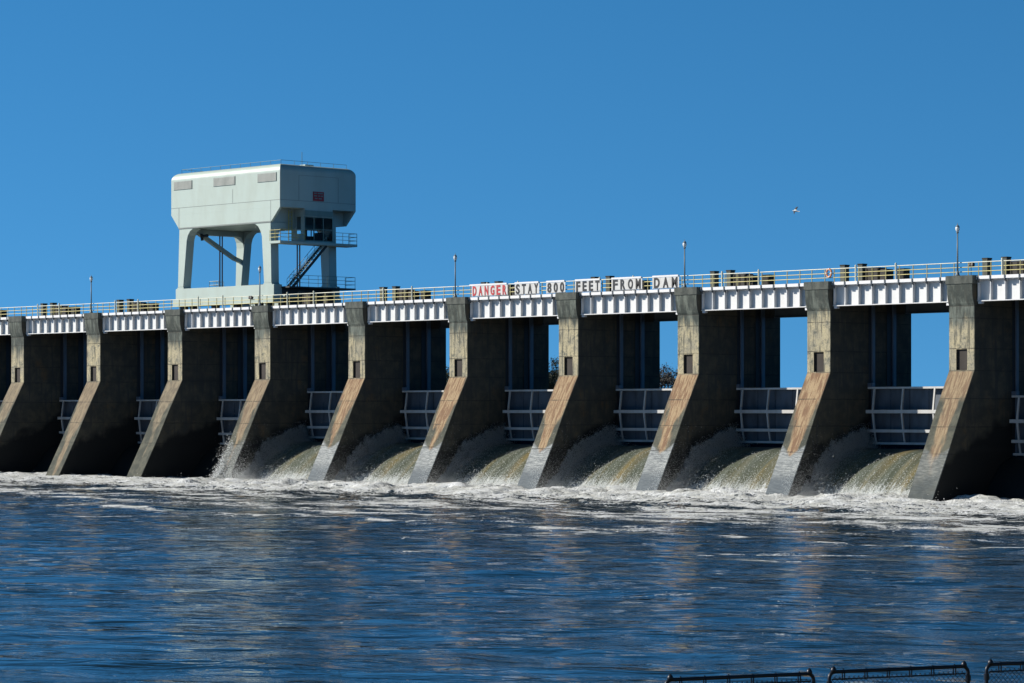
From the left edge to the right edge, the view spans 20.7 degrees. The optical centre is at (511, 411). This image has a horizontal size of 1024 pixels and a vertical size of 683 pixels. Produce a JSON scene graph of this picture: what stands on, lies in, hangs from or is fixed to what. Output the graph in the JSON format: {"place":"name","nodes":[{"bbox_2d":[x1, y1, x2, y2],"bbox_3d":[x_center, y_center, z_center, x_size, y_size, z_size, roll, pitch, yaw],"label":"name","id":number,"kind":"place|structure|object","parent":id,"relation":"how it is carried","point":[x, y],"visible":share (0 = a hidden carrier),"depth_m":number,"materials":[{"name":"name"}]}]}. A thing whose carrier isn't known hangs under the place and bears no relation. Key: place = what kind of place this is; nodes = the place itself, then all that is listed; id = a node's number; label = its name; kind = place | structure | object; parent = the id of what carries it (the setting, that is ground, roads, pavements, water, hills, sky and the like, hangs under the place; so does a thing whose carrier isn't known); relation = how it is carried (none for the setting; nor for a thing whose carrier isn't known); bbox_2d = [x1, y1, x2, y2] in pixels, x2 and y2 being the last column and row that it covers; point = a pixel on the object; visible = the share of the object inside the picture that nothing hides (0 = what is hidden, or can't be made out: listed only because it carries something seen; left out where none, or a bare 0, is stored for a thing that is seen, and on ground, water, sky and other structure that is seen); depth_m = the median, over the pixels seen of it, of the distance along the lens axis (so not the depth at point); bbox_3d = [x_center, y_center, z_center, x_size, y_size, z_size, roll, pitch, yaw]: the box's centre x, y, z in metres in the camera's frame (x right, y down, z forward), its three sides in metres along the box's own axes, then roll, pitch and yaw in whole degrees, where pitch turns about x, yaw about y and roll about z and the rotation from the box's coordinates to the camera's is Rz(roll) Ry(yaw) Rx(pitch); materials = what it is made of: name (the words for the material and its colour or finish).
{"place":"outdoors","nodes":[
{"label":"outdoors","id":0,"kind":"place"},
{"bbox_2d":[0,472,1023,682],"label":"water","id":1,"kind":"structure","parent":0,"point":[108,578],"depth_m":120.74,"materials":[{"name":"blue liquid"}]},
{"bbox_2d":[207,429,253,478],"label":"splash","id":2,"kind":"object","parent":1,"relation":"on","point":[219,470],"visible":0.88,"depth_m":292.69,"materials":[{"name":"white"}]},
{"bbox_2d":[224,421,322,480],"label":"water chute","id":3,"kind":"object","parent":1,"relation":"on","point":[294,458],"visible":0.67,"depth_m":293.56,"materials":[{"name":"white"}]},
{"bbox_2d":[315,421,423,484],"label":"water chute","id":4,"kind":"object","parent":1,"relation":"on","point":[390,460],"visible":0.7,"depth_m":282.40,"materials":[{"name":"white"}]},
{"bbox_2d":[418,421,532,485],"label":"water chute","id":5,"kind":"object","parent":1,"relation":"on","point":[493,461],"visible":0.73,"depth_m":271.42,"materials":[{"name":"white"}]},
{"bbox_2d":[0,471,1022,509],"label":"flying foam","id":6,"kind":"object","parent":1,"relation":"on","point":[514,483],"visible":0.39,"depth_m":253.08,"materials":[{"name":"white"}]},
{"bbox_2d":[530,423,651,490],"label":"water chute","id":7,"kind":"object","parent":1,"relation":"on","point":[606,464],"visible":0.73,"depth_m":260.32,"materials":[{"name":"white"}]},
{"bbox_2d":[650,423,781,492],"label":"water chute","id":8,"kind":"object","parent":1,"relation":"on","point":[728,463],"visible":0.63,"depth_m":249.28,"materials":[{"name":"white"}]},
{"bbox_2d":[783,422,923,496],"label":"water chute","id":9,"kind":"object","parent":1,"relation":"on","point":[858,467],"visible":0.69,"depth_m":238.12,"materials":[{"name":"white"}]},
{"bbox_2d":[0,0,1023,388],"label":"sky","id":10,"kind":"structure","parent":0,"point":[518,140],"materials":[{"name":"blue"}]},
{"bbox_2d":[140,401,1023,456],"bbox_3d":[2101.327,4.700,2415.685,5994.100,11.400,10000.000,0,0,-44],"label":"reservoir","id":11,"kind":"object","parent":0,"point":[750,444],"depth_m":263.52,"materials":[{"name":"blue liquid"}]},
{"bbox_3d":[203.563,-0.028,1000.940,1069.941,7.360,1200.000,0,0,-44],"label":"far bank","id":12,"kind":"structure","parent":0,"visible":0},
{"bbox_2d":[549,371,556,388],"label":"tree","id":13,"kind":"object","parent":12,"relation":"on","point":[551,386],"visible":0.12,"depth_m":688.57,"materials":[{"name":"green plant"}]},
{"bbox_2d":[549,358,558,387],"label":"tree","id":14,"kind":"object","parent":12,"relation":"on","point":[553,370],"visible":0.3,"depth_m":697.46,"materials":[{"name":"green plant"}]},
{"bbox_2d":[660,362,671,388],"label":"tree","id":15,"kind":"object","parent":12,"relation":"on","point":[665,368],"visible":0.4,"depth_m":698.16,"materials":[{"name":"green plant"}]},
{"bbox_2d":[663,369,677,388],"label":"tree","id":16,"kind":"object","parent":12,"relation":"on","point":[672,378],"visible":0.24,"depth_m":690.26,"materials":[{"name":"green plant"}]},
{"label":"river sheet","id":17,"kind":"structure","parent":0,"visible":0},
{"bbox_2d":[0,335,10,399],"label":"dam pier","id":18,"kind":"structure","parent":17,"relation":"in","point":[5,362],"depth_m":344.78,"materials":[{"name":"concrete"}]},
{"bbox_2d":[0,317,9,334],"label":"deck girder","id":19,"kind":"object","parent":18,"relation":"on","point":[4,326],"visible":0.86,"depth_m":332.30,"materials":[{"name":"white paint"}]},
{"bbox_2d":[0,316,86,472],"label":"dam pier","id":20,"kind":"structure","parent":17,"relation":"in","point":[48,371],"depth_m":329.92,"materials":[{"name":"concrete"}]},
{"bbox_2d":[25,314,85,335],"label":"deck girder","id":21,"kind":"object","parent":20,"relation":"on","point":[54,324],"visible":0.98,"depth_m":324.61,"materials":[{"name":"metal"}]},
{"bbox_2d":[12,303,87,315],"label":"deck railing","id":22,"kind":"object","parent":21,"relation":"on","point":[46,312],"visible":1,"depth_m":325.46,"materials":[{"name":"metal"}]},
{"bbox_2d":[57,397,77,435],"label":"spillway gate","id":23,"kind":"structure","parent":20,"relation":"attached to","point":[68,406],"depth_m":331.43,"materials":[{"name":"metal"}]},
{"bbox_2d":[33,444,59,472],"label":"spillway crest","id":24,"kind":"object","parent":17,"relation":"in","point":[44,463],"visible":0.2,"depth_m":329.16,"materials":[{"name":"concrete"}]},
{"bbox_2d":[46,313,167,475],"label":"dam pier","id":25,"kind":"structure","parent":17,"relation":"in","point":[125,369],"depth_m":318.72,"materials":[{"name":"concrete"}]},
{"bbox_2d":[101,310,167,332],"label":"deck girder","id":26,"kind":"object","parent":25,"relation":"on","point":[136,321],"visible":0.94,"depth_m":313.59,"materials":[{"name":"metal"}]},
{"bbox_2d":[88,299,168,312],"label":"deck railing","id":27,"kind":"object","parent":26,"relation":"on","point":[124,305],"visible":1,"depth_m":313.43,"materials":[{"name":"metal"}]},
{"bbox_2d":[134,397,158,442],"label":"spillway gate","id":28,"kind":"structure","parent":25,"relation":"attached to","point":[145,418],"depth_m":320.42,"materials":[{"name":"metal"}]},
{"bbox_2d":[110,445,139,476],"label":"spillway crest","id":29,"kind":"object","parent":17,"relation":"in","point":[123,464],"visible":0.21,"depth_m":317.99,"materials":[{"name":"concrete"}]},
{"bbox_2d":[127,309,254,476],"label":"dam pier","id":30,"kind":"structure","parent":17,"relation":"in","point":[207,367],"depth_m":307.85,"materials":[{"name":"concrete"}]},
{"bbox_2d":[217,396,245,444],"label":"spillway gate","id":31,"kind":"structure","parent":30,"relation":"attached to","point":[233,409],"depth_m":309.31,"materials":[{"name":"metal"}]},
{"bbox_2d":[191,446,226,477],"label":"spillway crest","id":32,"kind":"object","parent":17,"relation":"in","point":[209,460],"visible":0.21,"depth_m":307.04,"materials":[{"name":"concrete"}]},
{"bbox_2d":[215,305,347,478],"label":"dam pier","id":33,"kind":"structure","parent":17,"relation":"in","point":[293,363],"depth_m":297.05,"materials":[{"name":"concrete"}]},
{"bbox_2d":[183,307,254,330],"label":"deck girder","id":34,"kind":"object","parent":33,"relation":"on","point":[220,317],"visible":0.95,"depth_m":302.67,"materials":[{"name":"white paint"}]},
{"bbox_2d":[169,295,254,308],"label":"deck railing","id":35,"kind":"object","parent":34,"relation":"on","point":[216,301],"visible":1,"depth_m":303.51,"materials":[{"name":"metal"}]},
{"bbox_2d":[258,266,261,305],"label":"lamp post","id":36,"kind":"object","parent":33,"relation":"on","point":[259,269],"visible":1,"depth_m":296.79,"materials":[{"name":"grey metal"}]},
{"bbox_2d":[271,303,347,330],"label":"deck girder","id":37,"kind":"object","parent":33,"relation":"on","point":[314,314],"visible":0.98,"depth_m":291.67,"materials":[{"name":"white paint"}]},
{"bbox_2d":[255,291,348,305],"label":"deck railing","id":38,"kind":"object","parent":37,"relation":"on","point":[307,297],"visible":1,"depth_m":291.81,"materials":[{"name":"metal"}]},
{"bbox_2d":[305,388,342,437],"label":"spillway gate","id":39,"kind":"structure","parent":33,"relation":"attached to","point":[323,403],"depth_m":297.99,"materials":[{"name":"metal"}]},
{"bbox_2d":[308,301,445,480],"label":"dam pier","id":40,"kind":"structure","parent":17,"relation":"in","point":[387,361],"depth_m":286.01,"materials":[{"name":"concrete"}]},
{"bbox_2d":[400,387,443,439],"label":"spillway gate","id":41,"kind":"structure","parent":40,"relation":"attached to","point":[419,411],"depth_m":286.81,"materials":[{"name":"metal"}]},
{"bbox_2d":[407,297,548,484],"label":"dam pier","id":42,"kind":"structure","parent":17,"relation":"in","point":[490,359],"depth_m":275.05,"materials":[{"name":"concrete"}]},
{"bbox_2d":[366,298,448,327],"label":"deck girder","id":43,"kind":"object","parent":42,"relation":"on","point":[409,310],"visible":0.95,"depth_m":280.75,"materials":[{"name":"metal"}]},
{"bbox_2d":[349,286,449,301],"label":"deck railing","id":44,"kind":"object","parent":43,"relation":"on","point":[404,296],"visible":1,"depth_m":281.44,"materials":[{"name":"metal"}]},
{"bbox_2d":[453,254,456,296],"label":"lamp post","id":45,"kind":"object","parent":42,"relation":"on","point":[455,259],"visible":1,"depth_m":274.86,"materials":[{"name":"grey metal"}]},
{"bbox_2d":[468,294,558,324],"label":"deck girder","id":46,"kind":"object","parent":42,"relation":"on","point":[539,305],"visible":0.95,"depth_m":269.87,"materials":[{"name":"white paint"}]},
{"bbox_2d":[450,281,552,296],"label":"deck railing","id":47,"kind":"object","parent":46,"relation":"on","point":[470,293],"visible":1,"depth_m":273.57,"materials":[{"name":"metal"}]},
{"bbox_2d":[469,283,507,296],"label":"warning sign","id":48,"kind":"object","parent":47,"relation":"attached to","point":[494,289],"visible":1,"depth_m":271.46,"materials":[{"name":"metal"}]},
{"bbox_2d":[515,281,539,294],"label":"warning sign","id":49,"kind":"object","parent":47,"relation":"attached to","point":[522,288],"visible":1,"depth_m":267.79,"materials":[{"name":"metal"}]},
{"bbox_2d":[546,280,564,293],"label":"warning sign","id":50,"kind":"object","parent":47,"relation":"attached to","point":[556,286],"visible":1,"depth_m":264.92,"materials":[{"name":"white paint"}]},
{"bbox_2d":[503,386,552,440],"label":"spillway gate","id":51,"kind":"structure","parent":42,"relation":"attached to","point":[535,404],"depth_m":275.62,"materials":[{"name":"metal"}]},
{"bbox_2d":[517,292,659,488],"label":"dam pier","id":52,"kind":"structure","parent":17,"relation":"in","point":[601,357],"depth_m":264.04,"materials":[{"name":"concrete"}]},
{"bbox_2d":[579,289,677,321],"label":"deck girder","id":53,"kind":"object","parent":52,"relation":"on","point":[660,304],"visible":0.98,"depth_m":258.95,"materials":[{"name":"white paint"}]},
{"bbox_2d":[565,275,671,292],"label":"deck railing","id":54,"kind":"object","parent":53,"relation":"on","point":[647,281],"visible":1,"depth_m":260.44,"materials":[{"name":"metal"}]},
{"bbox_2d":[575,278,600,291],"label":"warning sign","id":55,"kind":"object","parent":54,"relation":"attached to","point":[586,285],"visible":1,"depth_m":261.91,"materials":[{"name":"metal"}]},
{"bbox_2d":[611,276,641,290],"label":"warning sign","id":56,"kind":"object","parent":54,"relation":"attached to","point":[625,283],"visible":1,"depth_m":258.28,"materials":[{"name":"white paint"}]},
{"bbox_2d":[652,275,679,288],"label":"warning sign","id":57,"kind":"object","parent":54,"relation":"attached to","point":[666,281],"visible":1,"depth_m":254.75,"materials":[{"name":"metal"}]},
{"bbox_2d":[614,385,671,441],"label":"spillway gate","id":58,"kind":"structure","parent":52,"relation":"attached to","point":[640,411],"depth_m":264.44,"materials":[{"name":"metal"}]},
{"bbox_2d":[636,287,779,490],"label":"dam pier","id":59,"kind":"structure","parent":17,"relation":"in","point":[722,354],"depth_m":253.02,"materials":[{"name":"concrete"}]},
{"bbox_2d":[683,239,686,286],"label":"lamp post","id":60,"kind":"object","parent":59,"relation":"on","point":[684,247],"visible":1,"depth_m":252.93,"materials":[{"name":"grey metal"}]},
{"bbox_2d":[700,283,806,317],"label":"deck girder","id":61,"kind":"object","parent":59,"relation":"on","point":[785,300],"visible":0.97,"depth_m":248.28,"materials":[{"name":"white paint"}]},
{"bbox_2d":[679,269,807,287],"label":"deck railing","id":62,"kind":"object","parent":61,"relation":"on","point":[737,277],"visible":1,"depth_m":248.33,"materials":[{"name":"metal"}]},
{"bbox_2d":[734,384,801,442],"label":"spillway gate","id":63,"kind":"structure","parent":59,"relation":"attached to","point":[766,414],"depth_m":253.09,"materials":[{"name":"metal"}]},
{"bbox_2d":[765,281,910,495],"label":"dam pier","id":64,"kind":"structure","parent":17,"relation":"in","point":[853,352],"depth_m":242.00,"materials":[{"name":"concrete"}]},
{"bbox_2d":[866,383,943,444],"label":"spillway gate","id":65,"kind":"structure","parent":64,"relation":"attached to","point":[902,415],"depth_m":241.89,"materials":[{"name":"metal"}]},
{"bbox_2d":[908,275,1023,500],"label":"dam pier","id":66,"kind":"structure","parent":17,"relation":"in","point":[970,448],"depth_m":230.56,"materials":[{"name":"concrete"}]},
{"bbox_2d":[832,277,948,313],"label":"deck girder","id":67,"kind":"object","parent":66,"relation":"on","point":[920,295],"visible":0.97,"depth_m":237.39,"materials":[{"name":"white paint"}]},
{"bbox_2d":[808,263,949,281],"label":"deck railing","id":68,"kind":"object","parent":67,"relation":"on","point":[885,275],"visible":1,"depth_m":236.69,"materials":[{"name":"metal"}]},
{"bbox_2d":[955,223,959,275],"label":"lamp post","id":69,"kind":"object","parent":66,"relation":"on","point":[957,228],"visible":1,"depth_m":230.99,"materials":[{"name":"grey metal"}]},
{"bbox_2d":[1010,391,1023,455],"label":"spillway gate","id":70,"kind":"structure","parent":66,"relation":"attached to","point":[1019,422],"depth_m":233.06,"materials":[{"name":"metal"}]},
{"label":"dam pier","id":71,"kind":"object","parent":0,"visible":0},
{"bbox_2d":[976,274,1023,303],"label":"deck girder","id":72,"kind":"object","parent":71,"relation":"on","point":[1008,287],"visible":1,"depth_m":228.54,"materials":[{"name":"white paint"}]},
{"bbox_2d":[950,258,1023,275],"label":"deck railing","id":73,"kind":"object","parent":72,"relation":"on","point":[991,270],"visible":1,"depth_m":228.86,"materials":[{"name":"metal"}]},
{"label":"near bank","id":74,"kind":"structure","parent":0,"visible":0},
{"bbox_2d":[665,668,814,682],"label":"fence panel","id":75,"kind":"object","parent":74,"relation":"on","point":[808,672],"visible":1,"depth_m":42.23,"materials":[{"name":"metal"}]},
{"bbox_2d":[826,661,970,682],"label":"fence panel","id":76,"kind":"object","parent":74,"relation":"on","point":[834,670],"visible":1,"depth_m":43.42,"materials":[{"name":"metal"}]},
{"bbox_2d":[984,659,1023,682],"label":"fence panel","id":77,"kind":"object","parent":74,"relation":"on","point":[990,662],"visible":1,"depth_m":44.28,"materials":[{"name":"metal"}]},
{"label":"bridge deck","id":78,"kind":"structure","parent":0,"visible":0},
{"bbox_2d":[40,303,47,315],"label":"deck post","id":79,"kind":"object","parent":78,"relation":"on","point":[43,305],"visible":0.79,"depth_m":332.25,"materials":[{"name":"grey concrete"}]},
{"bbox_2d":[54,306,70,314],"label":"hoist housing","id":80,"kind":"object","parent":78,"relation":"on","point":[56,311],"visible":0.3,"depth_m":329.38,"materials":[{"name":"metal"}]},
{"bbox_2d":[71,306,79,313],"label":"hoist motor box","id":81,"kind":"object","parent":78,"relation":"on","point":[73,310],"visible":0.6,"depth_m":327.61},
{"bbox_2d":[116,300,123,312],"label":"deck post","id":82,"kind":"object","parent":78,"relation":"on","point":[120,308],"visible":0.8,"depth_m":321.36,"materials":[{"name":"grey concrete"}]},
{"bbox_2d":[131,302,148,311],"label":"hoist housing","id":83,"kind":"object","parent":78,"relation":"on","point":[144,307],"visible":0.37,"depth_m":318.43,"materials":[{"name":"metal"}]},
{"bbox_2d":[149,303,159,310],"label":"hoist motor box","id":84,"kind":"object","parent":78,"relation":"on","point":[155,309],"visible":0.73,"depth_m":316.69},
{"bbox_2d":[171,160,356,309],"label":"gantry crane","id":85,"kind":"object","parent":78,"relation":"on","point":[313,204],"visible":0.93,"depth_m":302.43,"materials":[{"name":"green paint"}]},
{"bbox_2d":[297,291,304,304],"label":"deck post","id":86,"kind":"object","parent":78,"relation":"on","point":[300,295],"visible":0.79,"depth_m":297.92,"materials":[{"name":"grey concrete"}]},
{"bbox_2d":[302,294,322,304],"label":"hoist housing","id":87,"kind":"object","parent":78,"relation":"on","point":[304,300],"visible":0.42,"depth_m":296.50,"materials":[{"name":"metal"}]},
{"bbox_2d":[323,295,333,303],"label":"hoist motor box","id":88,"kind":"object","parent":78,"relation":"on","point":[328,300],"visible":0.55,"depth_m":294.75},
{"bbox_2d":[379,287,387,300],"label":"deck post","id":89,"kind":"object","parent":78,"relation":"on","point":[381,292],"visible":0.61,"depth_m":288.41,"materials":[{"name":"grey concrete"}]},
{"bbox_2d":[392,286,399,300],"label":"deck post","id":90,"kind":"object","parent":78,"relation":"on","point":[393,291],"visible":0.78,"depth_m":287.02,"materials":[{"name":"grey concrete"}]},
{"bbox_2d":[398,289,419,300],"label":"hoist housing","id":91,"kind":"object","parent":78,"relation":"on","point":[401,293],"visible":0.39,"depth_m":285.54,"materials":[{"name":"metal"}]},
{"bbox_2d":[420,290,430,299],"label":"hoist motor box","id":92,"kind":"object","parent":78,"relation":"on","point":[426,293],"visible":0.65,"depth_m":283.79,"materials":[{"name":"metal"}]},
{"bbox_2d":[502,285,515,295],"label":"hoist housing","id":93,"kind":"object","parent":78,"relation":"on","point":[512,289],"visible":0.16,"depth_m":274.55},
{"bbox_2d":[605,276,614,291],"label":"deck post","id":94,"kind":"object","parent":78,"relation":"on","point":[608,285],"visible":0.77,"depth_m":265.02,"materials":[{"name":"metal"}]},
{"bbox_2d":[642,280,650,289],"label":"hoist motor box","id":95,"kind":"object","parent":78,"relation":"on","point":[644,284],"visible":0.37,"depth_m":261.73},
{"bbox_2d":[710,271,718,286],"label":"deck post","id":96,"kind":"object","parent":78,"relation":"on","point":[715,280],"visible":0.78,"depth_m":255.55,"materials":[{"name":"metal"}]},
{"bbox_2d":[726,270,734,286],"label":"deck post","id":97,"kind":"object","parent":78,"relation":"on","point":[729,277],"visible":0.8,"depth_m":254.12,"materials":[{"name":"grey concrete"}]},
{"bbox_2d":[733,274,759,285],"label":"hoist housing","id":98,"kind":"object","parent":78,"relation":"on","point":[753,278],"visible":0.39,"depth_m":252.66,"materials":[{"name":"metal"}]},
{"bbox_2d":[762,274,773,284],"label":"hoist motor box","id":99,"kind":"object","parent":78,"relation":"on","point":[768,282],"visible":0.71,"depth_m":250.85,"materials":[{"name":"metal"}]},
{"bbox_2d":[840,265,849,281],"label":"deck post","id":100,"kind":"object","parent":78,"relation":"on","point":[842,274],"visible":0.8,"depth_m":244.59,"materials":[{"name":"grey concrete"}]},
{"bbox_2d":[857,263,866,280],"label":"deck post","id":101,"kind":"object","parent":78,"relation":"on","point":[861,271],"visible":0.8,"depth_m":243.13,"materials":[{"name":"grey concrete"}]},
{"bbox_2d":[865,267,892,280],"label":"hoist housing","id":102,"kind":"object","parent":78,"relation":"on","point":[869,274],"visible":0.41,"depth_m":241.67,"materials":[{"name":"metal"}]},
{"bbox_2d":[897,268,909,278],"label":"hoist motor box","id":103,"kind":"object","parent":78,"relation":"on","point":[906,271],"visible":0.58,"depth_m":239.85,"materials":[{"name":"metal"}]},
{"bbox_2d":[982,258,991,275],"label":"deck post","id":104,"kind":"object","parent":78,"relation":"on","point":[984,271],"visible":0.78,"depth_m":233.63,"materials":[{"name":"grey concrete"}]},
{"bbox_2d":[1001,257,1011,274],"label":"deck post","id":105,"kind":"object","parent":78,"relation":"on","point":[1007,263],"visible":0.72,"depth_m":232.17,"materials":[{"name":"grey concrete"}]},
{"bbox_2d":[1010,261,1023,273],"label":"hoist housing","id":106,"kind":"object","parent":78,"relation":"on","point":[1015,264],"visible":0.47,"depth_m":231.24,"materials":[{"name":"metal"}]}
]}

